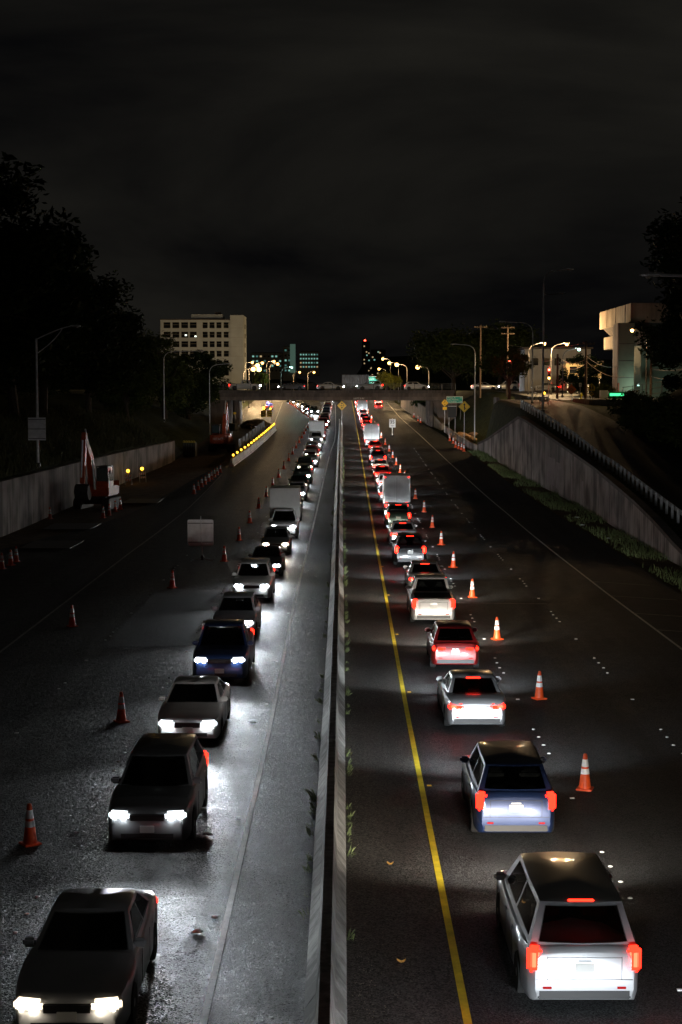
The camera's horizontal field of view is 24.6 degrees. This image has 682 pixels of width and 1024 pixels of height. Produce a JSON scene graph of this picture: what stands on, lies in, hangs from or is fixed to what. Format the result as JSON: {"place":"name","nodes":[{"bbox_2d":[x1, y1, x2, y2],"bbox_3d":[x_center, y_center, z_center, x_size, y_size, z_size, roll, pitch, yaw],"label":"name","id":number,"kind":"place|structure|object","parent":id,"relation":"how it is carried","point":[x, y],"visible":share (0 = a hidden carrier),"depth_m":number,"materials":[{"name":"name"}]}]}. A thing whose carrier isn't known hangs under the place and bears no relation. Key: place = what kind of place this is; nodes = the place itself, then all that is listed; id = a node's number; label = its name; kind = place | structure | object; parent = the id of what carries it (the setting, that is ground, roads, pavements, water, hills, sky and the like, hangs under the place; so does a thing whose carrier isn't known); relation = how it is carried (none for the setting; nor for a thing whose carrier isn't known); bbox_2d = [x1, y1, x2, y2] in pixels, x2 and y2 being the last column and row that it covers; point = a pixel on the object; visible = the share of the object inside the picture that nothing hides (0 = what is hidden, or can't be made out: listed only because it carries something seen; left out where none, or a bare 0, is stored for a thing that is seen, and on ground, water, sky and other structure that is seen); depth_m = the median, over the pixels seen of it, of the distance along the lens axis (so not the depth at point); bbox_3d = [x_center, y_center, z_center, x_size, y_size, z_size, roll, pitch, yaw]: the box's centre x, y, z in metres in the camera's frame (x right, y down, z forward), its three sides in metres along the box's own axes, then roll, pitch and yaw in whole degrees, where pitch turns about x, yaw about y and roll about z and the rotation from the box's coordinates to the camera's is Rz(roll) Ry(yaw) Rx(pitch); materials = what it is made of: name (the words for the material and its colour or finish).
{"place":"outdoors","nodes":[
{"label":"outdoors","id":0,"kind":"place"},
{"bbox_2d":[42,523,100,529],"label":"road plate","id":1,"kind":"object","parent":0,"point":[71,526],"visible":1,"depth_m":112.13,"materials":[{"name":"metal"}]},
{"bbox_2d":[160,312,246,389],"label":"office building","id":2,"kind":"structure","parent":0,"point":[219,336],"depth_m":567.08,"materials":[{"name":"grey"}]},
{"bbox_2d":[192,619,254,679],"bbox_3d":[-4.087,4.713,55.087,2.113,1.812,5.534,0,4,0],"label":"car","id":3,"kind":"object","parent":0,"point":[224,648],"visible":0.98,"depth_m":53.33,"materials":[{"name":"paint"}]},
{"bbox_2d":[0,400,681,1023],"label":"road","id":4,"kind":"structure","parent":0,"point":[236,886],"depth_m":47.73,"materials":[{"name":"asphalt"}]},
{"bbox_2d":[19,803,41,847],"bbox_3d":[-6.793,6.807,34.154,0.400,0.910,0.400,-3,5,-34],"label":"traffic cone","id":5,"kind":"object","parent":4,"relation":"on","point":[30,839],"visible":1,"depth_m":34.07,"materials":[{"name":"plastic"}]},
{"bbox_2d":[19,541,82,548],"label":"road plate","id":6,"kind":"object","parent":4,"relation":"on","point":[51,545],"visible":1,"depth_m":99.22,"materials":[{"name":"metal"}]},
{"bbox_2d":[13,888,157,1023],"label":"sedan car","id":7,"kind":"object","parent":4,"relation":"on","point":[91,954],"visible":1,"depth_m":24.70,"materials":[{"name":"paint"}]},
{"bbox_2d":[113,692,129,723],"bbox_3d":[-6.567,5.824,46.764,0.400,0.910,0.400,-2,5,-31],"label":"traffic cone","id":8,"kind":"object","parent":4,"relation":"on","point":[121,715],"visible":1,"depth_m":46.68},
{"bbox_2d":[122,498,163,502],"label":"road plate","id":9,"kind":"object","parent":4,"relation":"on","point":[143,500],"visible":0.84,"depth_m":134.39,"materials":[{"name":"metal"}]},
{"bbox_2d":[109,733,207,839],"bbox_3d":[-4.131,6.267,35.814,2.046,1.712,4.744,0,4,1],"label":"sport utility car","id":10,"kind":"object","parent":4,"relation":"on","point":[160,791],"visible":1,"depth_m":34.72,"materials":[{"name":"paint"}]},
{"bbox_2d":[158,676,230,739],"bbox_3d":[-4.250,5.631,45.696,1.998,1.442,4.832,0,4,0],"label":"sedan car","id":11,"kind":"object","parent":4,"relation":"on","point":[199,706],"visible":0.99,"depth_m":44.41,"materials":[{"name":"paint"}]},
{"bbox_2d":[187,516,213,561],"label":"portable sign","id":12,"kind":"object","parent":4,"relation":"on","point":[200,532],"visible":1,"depth_m":90.68,"materials":[{"name":"metal"}]},
{"bbox_2d":[212,591,260,636],"bbox_3d":[-4.238,4.159,64.130,1.950,1.512,4.362,0,4,1],"label":"hatchback car","id":13,"kind":"object","parent":4,"relation":"on","point":[245,606],"visible":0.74,"depth_m":63.38,"materials":[{"name":"paint"}]},
{"bbox_2d":[238,421,264,453],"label":"fence screen","id":14,"kind":"object","parent":4,"relation":"on","point":[251,436],"visible":0.89,"depth_m":218.55,"materials":[{"name":"metal"}]},
{"bbox_2d":[232,558,274,599],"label":"sport utility car","id":15,"kind":"object","parent":4,"relation":"on","point":[256,576],"visible":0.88,"depth_m":73.93,"materials":[{"name":"paint"}]},
{"bbox_2d":[248,545,284,575],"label":"sedan car","id":16,"kind":"object","parent":4,"relation":"on","point":[275,554],"visible":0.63,"depth_m":83.96,"materials":[{"name":"paint"}]},
{"bbox_2d":[260,526,291,553],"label":"hatchback car","id":17,"kind":"object","parent":4,"relation":"on","point":[280,536],"visible":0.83,"depth_m":94.65,"materials":[{"name":"paint"}]},
{"bbox_2d":[268,485,300,537],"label":"box truck","id":18,"kind":"object","parent":4,"relation":"on","point":[285,505],"visible":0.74,"depth_m":106.56,"materials":[{"name":"paint"}]},
{"bbox_2d":[289,481,307,500],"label":"hatchback car","id":19,"kind":"object","parent":4,"relation":"on","point":[304,487],"visible":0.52,"depth_m":135.42,"materials":[{"name":"paint"}]},
{"bbox_2d":[288,474,309,490],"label":"sedan car","id":20,"kind":"object","parent":4,"relation":"on","point":[301,477],"visible":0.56,"depth_m":144.99,"materials":[{"name":"paint"}]},
{"bbox_2d":[292,464,312,482],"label":"sport utility car","id":21,"kind":"object","parent":4,"relation":"on","point":[306,469],"visible":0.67,"depth_m":153.70,"materials":[{"name":"paint"}]},
{"bbox_2d":[295,456,313,471],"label":"sport utility car","id":22,"kind":"object","parent":4,"relation":"on","point":[304,460],"visible":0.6,"depth_m":165.67,"materials":[{"name":"paint"}]},
{"bbox_2d":[302,450,318,466],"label":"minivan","id":23,"kind":"object","parent":4,"relation":"on","point":[313,454],"visible":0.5,"depth_m":174.84,"materials":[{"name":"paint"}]},
{"bbox_2d":[309,421,323,444],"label":"box truck","id":24,"kind":"object","parent":4,"relation":"on","point":[316,428],"visible":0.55,"depth_m":217.94,"materials":[{"name":"paint"}]},
{"bbox_2d":[297,447,336,919],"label":"weeds","id":25,"kind":"object","parent":4,"relation":"on","point":[316,758],"visible":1,"depth_m":37.77,"materials":[{"name":"plant"}]},
{"bbox_2d":[303,420,346,1023],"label":"median barrier","id":26,"kind":"object","parent":4,"relation":"on","point":[326,990],"visible":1,"depth_m":33.20,"materials":[{"name":"concrete"}]},
{"bbox_2d":[341,400,681,1023],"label":"carriageway","id":27,"kind":"structure","parent":4,"relation":"attached to","point":[625,814],"depth_m":46.72,"materials":[{"name":"asphalt"}]},
{"bbox_2d":[405,574,454,621],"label":"pickup","id":28,"kind":"object","parent":27,"relation":"on","point":[430,597],"visible":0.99,"depth_m":66.40,"materials":[{"name":"paint"}]},
{"bbox_2d":[425,620,478,666],"bbox_3d":[4.064,4.698,57.216,1.950,1.512,4.362,0,4,1],"label":"hatchback car","id":29,"kind":"object","parent":27,"relation":"on","point":[452,642],"visible":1,"depth_m":55.33,"materials":[{"name":"paint"}]},
{"bbox_2d":[436,669,505,725],"bbox_3d":[3.926,5.488,47.529,1.998,1.442,4.832,0,4,0],"label":"sedan car","id":30,"kind":"object","parent":27,"relation":"on","point":[470,696],"visible":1,"depth_m":45.59,"materials":[{"name":"paint"}]},
{"bbox_2d":[460,741,555,832],"bbox_3d":[3.838,6.218,36.442,2.046,1.712,4.744,0,4,0],"label":"sport utility car","id":31,"kind":"object","parent":27,"relation":"on","point":[506,786],"visible":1,"depth_m":34.32,"materials":[{"name":"paint"}]},
{"bbox_2d":[531,671,546,699],"bbox_3d":[6.372,5.553,50.239,0.400,0.910,0.400,-1,5,-22],"label":"traffic cone","id":32,"kind":"object","parent":27,"relation":"on","point":[539,694],"visible":1,"depth_m":50.15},
{"bbox_2d":[494,852,641,999],"bbox_3d":[3.844,6.906,27.233,2.132,1.772,5.134,0,4,0],"label":"minivan","id":33,"kind":"object","parent":27,"relation":"on","point":[562,922],"visible":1,"depth_m":24.98,"materials":[{"name":"paint"}]},
{"bbox_2d":[576,753,593,791],"bbox_3d":[6.061,6.441,38.855,0.400,0.910,0.400,1,5,19],"label":"traffic cone","id":34,"kind":"object","parent":27,"relation":"on","point":[584,784],"visible":1,"depth_m":38.77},
{"bbox_2d":[0,356,681,539],"bbox_3d":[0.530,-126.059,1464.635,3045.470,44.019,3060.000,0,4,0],"label":"ground","id":35,"kind":"structure","parent":0,"point":[491,417],"depth_m":226.68,"materials":[{"name":"green plant"}]},
{"bbox_2d":[0,151,104,382],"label":"tree","id":36,"kind":"object","parent":35,"relation":"on","point":[50,252],"visible":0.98,"depth_m":135.68,"materials":[{"name":"green plant"}]},
{"bbox_2d":[0,215,109,416],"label":"tree","id":37,"kind":"object","parent":35,"relation":"on","point":[10,383],"visible":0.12,"depth_m":147.94,"materials":[{"name":"green plant"}]},
{"bbox_2d":[35,325,80,466],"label":"street lamp","id":38,"kind":"object","parent":35,"relation":"on","point":[37,405],"visible":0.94,"depth_m":119.52,"materials":[{"name":"metal"}]},
{"bbox_2d":[28,418,45,439],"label":"road sign","id":39,"kind":"object","parent":38,"relation":"attached to","point":[36,428],"visible":1,"depth_m":119.68,"materials":[{"name":"metal"}]},
{"bbox_2d":[2,242,135,414],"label":"tree","id":40,"kind":"object","parent":35,"relation":"on","point":[100,336],"visible":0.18,"depth_m":160.48,"materials":[{"name":"green plant"}]},
{"bbox_2d":[0,402,168,478],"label":"bank grass","id":41,"kind":"structure","parent":35,"relation":"on","point":[118,438],"depth_m":148.09,"materials":[{"name":"plant"}]},
{"bbox_2d":[0,441,174,537],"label":"retaining wall","id":42,"kind":"structure","parent":35,"relation":"on","point":[26,500],"depth_m":122.45,"materials":[{"name":"concrete"}]},
{"bbox_2d":[49,274,153,412],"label":"tree","id":43,"kind":"object","parent":35,"relation":"on","point":[99,379],"visible":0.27,"depth_m":177.89,"materials":[{"name":"green plant"}]},
{"bbox_2d":[0,424,251,549],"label":"dirt verge","id":44,"kind":"structure","parent":35,"relation":"on","point":[177,473],"depth_m":145.11,"materials":[{"name":"soil"}]},
{"bbox_2d":[73,429,121,508],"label":"excavator","id":45,"kind":"object","parent":44,"relation":"on","point":[91,491],"visible":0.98,"depth_m":126.33,"materials":[{"name":"metal"}]},
{"bbox_2d":[183,440,196,456],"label":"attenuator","id":46,"kind":"object","parent":44,"relation":"on","point":[189,448],"visible":1,"depth_m":190.75,"materials":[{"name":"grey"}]},
{"bbox_2d":[208,401,234,451],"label":"excavator","id":47,"kind":"object","parent":44,"relation":"on","point":[219,439],"visible":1,"depth_m":201.71,"materials":[{"name":"metal"}]},
{"bbox_2d":[240,419,270,428],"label":"spoil heap","id":48,"kind":"object","parent":44,"relation":"on","point":[248,424],"visible":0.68,"depth_m":263.61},
{"bbox_2d":[125,328,177,402],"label":"tree","id":49,"kind":"object","parent":35,"relation":"on","point":[154,345],"visible":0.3,"depth_m":257.39,"materials":[{"name":"green plant"}]},
{"bbox_2d":[140,349,198,418],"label":"tree","id":50,"kind":"object","parent":35,"relation":"on","point":[173,390],"visible":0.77,"depth_m":237.76,"materials":[{"name":"green plant"}]},
{"bbox_2d":[158,361,220,419],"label":"tree","id":51,"kind":"object","parent":35,"relation":"on","point":[200,396],"visible":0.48,"depth_m":254.74,"materials":[{"name":"green plant"}]},
{"bbox_2d":[176,350,232,404],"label":"tree","id":52,"kind":"object","parent":35,"relation":"on","point":[219,372],"visible":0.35,"depth_m":298.66,"materials":[{"name":"green plant"}]},
{"bbox_2d":[252,372,268,389],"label":"tree","id":53,"kind":"object","parent":35,"relation":"on","point":[260,378],"visible":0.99,"depth_m":330.30,"materials":[{"name":"green plant"}]},
{"bbox_2d":[250,352,282,378],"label":"apartment block","id":54,"kind":"structure","parent":35,"relation":"on","point":[265,358],"depth_m":896.21,"materials":[{"name":"grey"}]},
{"bbox_2d":[283,344,295,380],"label":"apartment block","id":55,"kind":"structure","parent":35,"relation":"on","point":[289,355],"depth_m":876.00,"materials":[{"name":"teal"}]},
{"bbox_2d":[299,351,319,375],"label":"apartment block","id":56,"kind":"structure","parent":35,"relation":"on","point":[309,362],"depth_m":886.22,"materials":[{"name":"grey"}]},
{"bbox_2d":[210,384,456,427],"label":"overpass","id":57,"kind":"object","parent":35,"relation":"on","point":[434,399],"visible":0.89,"depth_m":270.33,"materials":[{"name":"concrete"}]},
{"bbox_2d":[229,380,260,389],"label":"pickup","id":58,"kind":"object","parent":57,"relation":"on","point":[244,384],"visible":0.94,"depth_m":272.64,"materials":[{"name":"paint"}]},
{"bbox_2d":[278,382,304,389],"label":"sedan car","id":59,"kind":"object","parent":57,"relation":"on","point":[295,385],"visible":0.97,"depth_m":279.46,"materials":[{"name":"paint"}]},
{"bbox_2d":[317,382,343,389],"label":"sedan car","id":60,"kind":"object","parent":57,"relation":"on","point":[326,385],"visible":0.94,"depth_m":272.67,"materials":[{"name":"paint"}]},
{"bbox_2d":[342,375,368,389],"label":"box truck","id":61,"kind":"object","parent":57,"relation":"on","point":[350,382],"visible":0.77,"depth_m":320.88,"materials":[{"name":"paint"}]},
{"bbox_2d":[357,381,382,389],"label":"sport utility car","id":62,"kind":"object","parent":57,"relation":"on","point":[378,385],"visible":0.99,"depth_m":279.41,"materials":[{"name":"paint"}]},
{"bbox_2d":[404,382,427,389],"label":"hatchback car","id":63,"kind":"object","parent":57,"relation":"on","point":[418,385],"visible":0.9,"depth_m":272.67,"materials":[{"name":"paint"}]},
{"bbox_2d":[362,340,369,374],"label":"tower block","id":64,"kind":"structure","parent":35,"relation":"on","point":[365,355],"depth_m":1294.37,"materials":[{"name":"grey"}]},
{"bbox_2d":[371,350,385,362],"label":"block","id":65,"kind":"structure","parent":35,"relation":"on","point":[377,355],"depth_m":1284.83,"materials":[{"name":"grey"}]},
{"bbox_2d":[375,371,394,389],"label":"tree","id":66,"kind":"object","parent":35,"relation":"on","point":[389,379],"visible":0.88,"depth_m":343.12,"materials":[{"name":"green plant"}]},
{"bbox_2d":[401,400,443,430],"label":"retaining wall","id":67,"kind":"structure","parent":35,"relation":"on","point":[419,410],"depth_m":298.31,"materials":[{"name":"concrete"}]},
{"bbox_2d":[411,381,438,406],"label":"tree","id":68,"kind":"object","parent":35,"relation":"on","point":[433,386],"visible":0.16,"depth_m":302.96,"materials":[{"name":"green plant"}]},
{"bbox_2d":[446,396,462,424],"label":"guide sign","id":69,"kind":"object","parent":35,"relation":"on","point":[454,399],"visible":0.97,"depth_m":261.26,"materials":[{"name":"green"}]},
{"bbox_2d":[406,323,515,395],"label":"tree","id":70,"kind":"object","parent":35,"relation":"on","point":[439,349],"visible":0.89,"depth_m":288.57,"materials":[{"name":"green plant"}]},
{"bbox_2d":[445,426,476,451],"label":"wall","id":71,"kind":"structure","parent":35,"relation":"on","point":[468,444],"depth_m":220.09,"materials":[{"name":"concrete"}]},
{"bbox_2d":[454,318,547,390],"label":"tree","id":72,"kind":"object","parent":35,"relation":"on","point":[519,337],"visible":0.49,"depth_m":292.80,"materials":[{"name":"green plant"}]},
{"bbox_2d":[476,348,534,399],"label":"tree","id":73,"kind":"object","parent":35,"relation":"on","point":[496,367],"visible":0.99,"depth_m":205.12,"materials":[{"name":"green plant"}]},
{"bbox_2d":[467,450,681,593],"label":"verge","id":74,"kind":"structure","parent":35,"relation":"on","point":[646,563],"depth_m":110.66,"materials":[{"name":"plant"}]},
{"bbox_2d":[477,416,681,566],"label":"retaining wall","id":75,"kind":"structure","parent":35,"relation":"on","point":[523,446],"depth_m":130.80,"materials":[{"name":"concrete"}]},
{"bbox_2d":[559,353,608,394],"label":"tree","id":76,"kind":"object","parent":35,"relation":"on","point":[574,379],"visible":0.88,"depth_m":220.20,"materials":[{"name":"green plant"}]},
{"bbox_2d":[520,400,681,522],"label":"guardrail","id":77,"kind":"object","parent":35,"relation":"on","point":[645,486],"visible":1,"depth_m":122.97,"materials":[{"name":"metal"}]},
{"bbox_2d":[589,382,616,398],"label":"bush","id":78,"kind":"object","parent":35,"relation":"on","point":[601,386],"visible":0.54,"depth_m":190.59,"materials":[{"name":"green plant"}]},
{"bbox_2d":[604,389,651,419],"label":"bush","id":79,"kind":"object","parent":35,"relation":"on","point":[626,400],"visible":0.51,"depth_m":155.08,"materials":[{"name":"green plant"}]},
{"bbox_2d":[599,303,681,397],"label":"concrete building","id":80,"kind":"structure","parent":35,"relation":"on","point":[616,325],"depth_m":204.85,"materials":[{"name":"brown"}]},
{"bbox_2d":[616,391,679,434],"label":"bush","id":81,"kind":"object","parent":35,"relation":"on","point":[643,408],"visible":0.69,"depth_m":145.20,"materials":[{"name":"green plant"}]},
{"bbox_2d":[633,310,681,393],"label":"tree","id":82,"kind":"object","parent":35,"relation":"on","point":[666,349],"visible":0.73,"depth_m":171.44,"materials":[{"name":"green plant"}]},
{"bbox_2d":[640,197,681,314],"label":"tree","id":83,"kind":"object","parent":35,"relation":"on","point":[660,229],"visible":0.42,"depth_m":158.09,"materials":[{"name":"green plant"}]},
{"bbox_2d":[640,272,681,278],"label":"street lamp","id":84,"kind":"object","parent":35,"relation":"on","point":[647,275],"visible":1,"depth_m":59.40,"materials":[{"name":"metal"}]},
{"bbox_2d":[654,210,681,318],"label":"tree","id":85,"kind":"object","parent":35,"relation":"on","point":[675,246],"visible":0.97,"depth_m":143.72,"materials":[{"name":"green plant"}]},
{"bbox_2d":[659,277,681,346],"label":"tree","id":86,"kind":"object","parent":35,"relation":"on","point":[674,323],"visible":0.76,"depth_m":158.68,"materials":[{"name":"green plant"}]},
{"bbox_2d":[0,0,681,389],"label":"sky","id":87,"kind":"structure","parent":0,"point":[331,176],"materials":[{"name":"black"}]},
{"bbox_2d":[343,446,355,939],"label":"weeds","id":88,"kind":"object","parent":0,"point":[349,832],"visible":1,"depth_m":50.87,"materials":[{"name":"plant"}]},
{"bbox_2d":[364,423,378,446],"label":"box truck","id":89,"kind":"object","parent":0,"point":[371,431],"visible":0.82,"depth_m":210.51,"materials":[{"name":"paint"}]},
{"bbox_2d":[368,449,385,464],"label":"minivan","id":90,"kind":"object","parent":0,"point":[373,454],"visible":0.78,"depth_m":176.41,"materials":[{"name":"paint"}]},
{"bbox_2d":[372,465,391,479],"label":"sedan car","id":91,"kind":"object","parent":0,"point":[377,469],"visible":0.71,"depth_m":156.23,"materials":[{"name":"paint"}]},
{"bbox_2d":[382,473,409,510],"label":"box truck","id":92,"kind":"object","parent":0,"point":[395,487],"visible":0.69,"depth_m":119.98,"materials":[{"name":"paint"}]},
{"bbox_2d":[383,502,410,527],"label":"sport utility car","id":93,"kind":"object","parent":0,"point":[396,511],"visible":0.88,"depth_m":110.90,"materials":[{"name":"paint"}]},
{"bbox_2d":[386,521,416,544],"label":"sedan car","id":94,"kind":"object","parent":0,"point":[395,528],"visible":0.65,"depth_m":99.82,"materials":[{"name":"paint"}]},
{"bbox_2d":[342,400,462,1023],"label":"shoulder","id":95,"kind":"object","parent":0,"point":[403,917],"visible":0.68,"depth_m":34.94},
{"bbox_2d":[391,532,425,564],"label":"sport utility car","id":96,"kind":"object","parent":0,"point":[408,546],"visible":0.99,"depth_m":87.95,"materials":[{"name":"paint"}]},
{"bbox_2d":[403,560,442,585],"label":"sedan car","id":97,"kind":"object","parent":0,"point":[413,568],"visible":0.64,"depth_m":76.67,"materials":[{"name":"paint"}]},
{"bbox_2d":[471,382,498,389],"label":"sedan car","id":98,"kind":"object","parent":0,"point":[484,385],"visible":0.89,"depth_m":272.61,"materials":[{"name":"paint"}]},
{"bbox_2d":[497,391,594,399],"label":"street","id":99,"kind":"structure","parent":0,"point":[568,396],"depth_m":228.72,"materials":[{"name":"asphalt"}]},
{"bbox_2d":[518,347,592,390],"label":"white hall","id":100,"kind":"structure","parent":99,"relation":"on","point":[537,372],"depth_m":260.75,"materials":[{"name":"concrete"}]},
{"bbox_2d":[560,361,603,392],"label":"stilt house","id":101,"kind":"structure","parent":99,"relation":"on","point":[572,368],"depth_m":236.92,"materials":[{"name":"beige"}]},
{"bbox_2d":[504,400,681,517],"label":"ramp","id":102,"kind":"structure","parent":0,"point":[657,468],"depth_m":137.16,"materials":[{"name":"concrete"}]},
{"bbox_2d":[541,268,573,410],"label":"street lamp","id":103,"kind":"object","parent":102,"relation":"on","point":[544,294],"visible":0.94,"depth_m":166.91,"materials":[{"name":"metal"}]},
{"bbox_2d":[599,390,623,398],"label":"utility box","id":104,"kind":"object","parent":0,"point":[604,394],"visible":0.69,"depth_m":185.00,"materials":[{"name":"metal"}]},
{"bbox_2d":[573,398,655,405],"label":"pavement","id":105,"kind":"structure","parent":0,"point":[593,401],"depth_m":179.85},
{"bbox_2d":[578,341,594,398],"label":"utility pole","id":106,"kind":"object","parent":105,"relation":"on","point":[585,383],"visible":0.96,"depth_m":186.06,"materials":[{"name":"brown wood"}]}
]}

